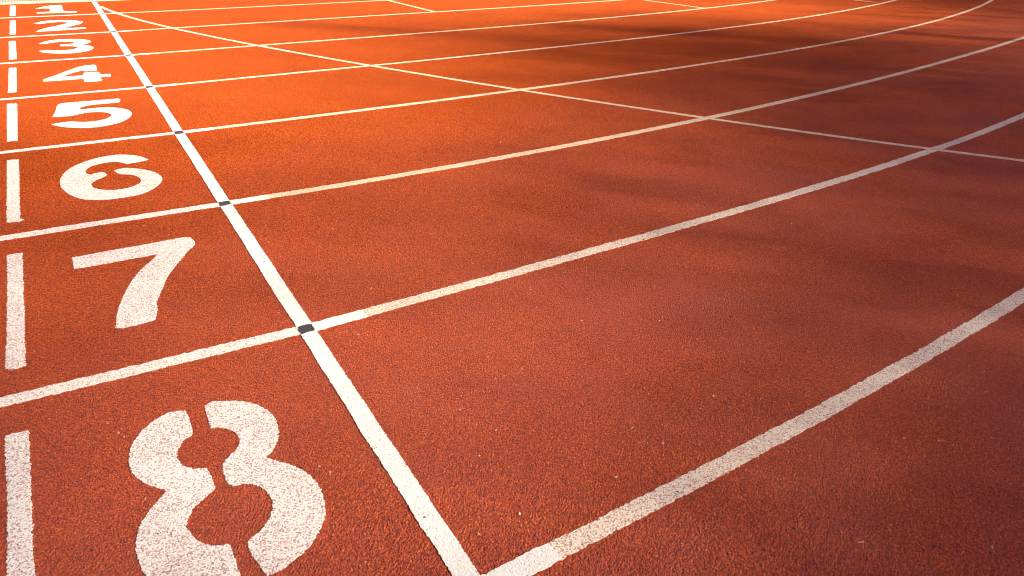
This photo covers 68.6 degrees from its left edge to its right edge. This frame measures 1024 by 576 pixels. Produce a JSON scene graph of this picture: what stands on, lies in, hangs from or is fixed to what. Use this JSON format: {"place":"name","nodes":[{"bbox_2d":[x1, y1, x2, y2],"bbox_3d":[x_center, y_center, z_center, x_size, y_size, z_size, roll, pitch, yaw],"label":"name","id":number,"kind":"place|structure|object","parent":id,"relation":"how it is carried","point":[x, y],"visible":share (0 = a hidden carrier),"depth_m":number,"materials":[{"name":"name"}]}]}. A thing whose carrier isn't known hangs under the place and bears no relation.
{"place":"outdoors","nodes":[
{"label":"outdoors","id":0,"kind":"place"},
{"bbox_2d":[0,84,1015,554],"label":"dark grit","id":1,"kind":"object","parent":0,"point":[458,320],"visible":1,"depth_m":2.54,"materials":[{"name":"rubber"}]},
{"bbox_2d":[0,0,1023,575],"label":"running track","id":2,"kind":"structure","parent":0,"point":[784,310],"depth_m":2.77,"materials":[{"name":"red rubber"}]},
{"bbox_2d":[6,103,17,141],"bbox_3d":[-2.911,-0.973,4.367,0.062,0.002,0.889,-14,32,-27],"label":"lane marking","id":3,"kind":"object","parent":2,"relation":"on","point":[12,123],"visible":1,"depth_m":4.33,"materials":[{"name":"white paint"}]},
{"bbox_2d":[7,68,16,92],"bbox_3d":[-3.506,-1.464,5.264,0.058,0.002,0.858,-14,32,-27],"label":"lane marking","id":4,"kind":"object","parent":2,"relation":"on","point":[12,79],"visible":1,"depth_m":5.23,"materials":[{"name":"white paint"}]},
{"bbox_2d":[9,21,15,34],"bbox_3d":[-4.721,-2.465,7.091,0.057,0.002,0.870,-14,32,-27],"label":"lane marking","id":5,"kind":"object","parent":2,"relation":"on","point":[12,27],"visible":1,"depth_m":7.08,"materials":[{"name":"white paint"}]},
{"bbox_2d":[9,5,15,15],"bbox_3d":[-5.314,-2.951,7.979,0.060,0.002,0.814,-14,32,-27],"label":"lane marking","id":6,"kind":"object","parent":2,"relation":"on","point":[12,11],"visible":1,"depth_m":7.92,"materials":[{"name":"white paint"}]},
{"bbox_2d":[9,41,16,59],"bbox_3d":[-4.109,-1.960,6.170,0.063,0.002,0.879,-14,32,-27],"label":"lane marking","id":7,"kind":"object","parent":2,"relation":"on","point":[12,51],"visible":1,"depth_m":6.14,"materials":[{"name":"white paint"}]},
{"bbox_2d":[6,159,23,222],"bbox_3d":[-2.274,-0.458,3.428,0.068,0.002,0.912,-14,32,-27],"label":"lane marking","id":8,"kind":"object","parent":2,"relation":"on","point":[13,212],"visible":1,"depth_m":3.38,"materials":[{"name":"white paint"}]},
{"bbox_2d":[5,253,25,369],"bbox_3d":[-1.655,0.052,2.498,0.057,0.002,0.880,-14,32,-27],"label":"lane marking","id":9,"kind":"object","parent":2,"relation":"on","point":[15,353],"visible":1,"depth_m":2.43,"materials":[{"name":"white paint"}]},
{"bbox_2d":[4,430,35,575],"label":"lane marking","id":10,"kind":"object","parent":2,"relation":"on","point":[19,551],"visible":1,"depth_m":1.69,"materials":[{"name":"white paint"}]},
{"bbox_2d":[36,5,76,13],"bbox_3d":[-4.958,-3.030,8.149,0.386,0.002,0.662,-14,32,-27],"label":"lane number","id":11,"kind":"object","parent":2,"relation":"on","point":[56,9],"visible":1,"depth_m":8.11,"materials":[{"name":"white paint"}]},
{"bbox_2d":[34,20,84,31],"bbox_3d":[-4.385,-2.546,7.264,0.435,0.002,0.680,-14,32,-27],"label":"lane number","id":12,"kind":"object","parent":2,"relation":"on","point":[64,26],"visible":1,"depth_m":7.25,"materials":[{"name":"white paint"}]},
{"bbox_2d":[40,39,93,53],"bbox_3d":[-3.788,-2.052,6.364,0.408,0.002,0.713,-14,32,-27],"label":"lane number","id":13,"kind":"object","parent":2,"relation":"on","point":[80,45],"visible":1,"depth_m":6.38,"materials":[{"name":"white paint"}]},
{"bbox_2d":[43,65,110,81],"bbox_3d":[-3.101,-1.572,5.493,0.401,0.002,0.590,2,28,0],"label":"lane number","id":14,"kind":"object","parent":2,"relation":"on","point":[90,76],"visible":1,"depth_m":5.42,"materials":[{"name":"white paint"}]},
{"bbox_2d":[52,99,131,127],"bbox_3d":[-2.556,-1.059,4.553,0.435,0.002,0.669,-14,32,-27],"label":"lane number","id":15,"kind":"object","parent":2,"relation":"on","point":[118,115],"visible":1,"depth_m":4.57,"materials":[{"name":"white paint"}]},
{"bbox_2d":[60,155,161,199],"bbox_3d":[-1.929,-0.538,3.601,0.426,0.002,0.667,-14,32,-27],"label":"lane number","id":16,"kind":"object","parent":2,"relation":"on","point":[77,180],"visible":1,"depth_m":3.55,"materials":[{"name":"white paint"}]},
{"bbox_2d":[71,237,194,327],"bbox_3d":[-1.309,-0.029,2.672,0.429,0.002,0.650,-14,32,-27],"label":"lane number","id":17,"kind":"object","parent":2,"relation":"on","point":[138,305],"visible":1,"depth_m":2.74,"materials":[{"name":"white paint"}]},
{"bbox_2d":[6,0,385,17],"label":"lane line","id":18,"kind":"object","parent":2,"relation":"on","point":[191,9],"visible":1,"depth_m":8.39,"materials":[{"name":"white paint"}]},
{"bbox_2d":[128,401,325,575],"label":"lane number","id":19,"kind":"object","parent":2,"relation":"on","point":[284,537],"visible":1,"depth_m":1.75,"materials":[{"name":"white paint"}]},
{"bbox_2d":[91,1,479,575],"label":"finish line","id":20,"kind":"object","parent":2,"relation":"on","point":[445,542],"visible":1,"depth_m":2.16,"materials":[{"name":"white paint"}]},
{"bbox_2d":[0,0,617,37],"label":"lane line","id":21,"kind":"object","parent":2,"relation":"on","point":[293,20],"visible":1,"depth_m":7.83,"materials":[{"name":"white paint"}]},
{"bbox_2d":[0,0,772,63],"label":"lane line","id":22,"kind":"object","parent":2,"relation":"on","point":[360,37],"visible":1,"depth_m":7.05,"materials":[{"name":"white paint"}]},
{"bbox_2d":[387,0,435,11],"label":"start mark","id":23,"kind":"object","parent":2,"relation":"on","point":[412,6],"visible":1,"depth_m":9.11,"materials":[{"name":"beige paint"}]},
{"bbox_2d":[0,0,895,99],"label":"lane line","id":24,"kind":"object","parent":2,"relation":"on","point":[411,61],"visible":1,"depth_m":6.10,"materials":[{"name":"white paint"}]},
{"bbox_2d":[0,0,992,153],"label":"lane line","id":25,"kind":"object","parent":2,"relation":"on","point":[170,133],"visible":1,"depth_m":5.00,"materials":[{"name":"white paint"}]},
{"bbox_2d":[0,113,1023,406],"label":"lane line","id":26,"kind":"object","parent":2,"relation":"on","point":[156,365],"visible":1,"depth_m":2.62,"materials":[{"name":"white paint"}]},
{"bbox_2d":[0,37,1023,240],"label":"lane line","id":27,"kind":"object","parent":2,"relation":"on","point":[127,218],"visible":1,"depth_m":3.81,"materials":[{"name":"white paint"}]},
{"bbox_2d":[48,20,994,573],"bbox_3d":[0.882,-1.401,5.398,8.613,0.003,6.857,-19,34,-34],"label":"pale grit","id":28,"kind":"object","parent":2,"relation":"on","point":[522,368],"visible":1,"depth_m":2.12,"materials":[{"name":"rubber"}]},
{"bbox_2d":[100,6,1023,161],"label":"break line","id":29,"kind":"object","parent":2,"relation":"on","point":[890,143],"visible":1,"depth_m":5.10,"materials":[{"name":"beige paint"}]},
{"bbox_2d":[646,0,701,7],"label":"start mark","id":30,"kind":"object","parent":2,"relation":"on","point":[671,3],"visible":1,"depth_m":10.01,"materials":[{"name":"beige paint"}]},
{"bbox_2d":[480,288,1023,575],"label":"lane line","id":31,"kind":"object","parent":2,"relation":"on","point":[533,561],"visible":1,"depth_m":1.90,"materials":[{"name":"white paint"}]},
{"label":"ground","id":32,"kind":"structure","parent":0,"visible":0},
{"bbox_2d":[0,0,41,1],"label":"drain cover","id":33,"kind":"object","parent":32,"relation":"on","point":[15,0],"visible":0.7,"depth_m":8.59,"materials":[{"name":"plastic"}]},
{"bbox_2d":[0,0,114,4],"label":"kerb","id":34,"kind":"structure","parent":32,"relation":"on","point":[29,2],"depth_m":8.56,"materials":[{"name":"concrete"}]}
]}

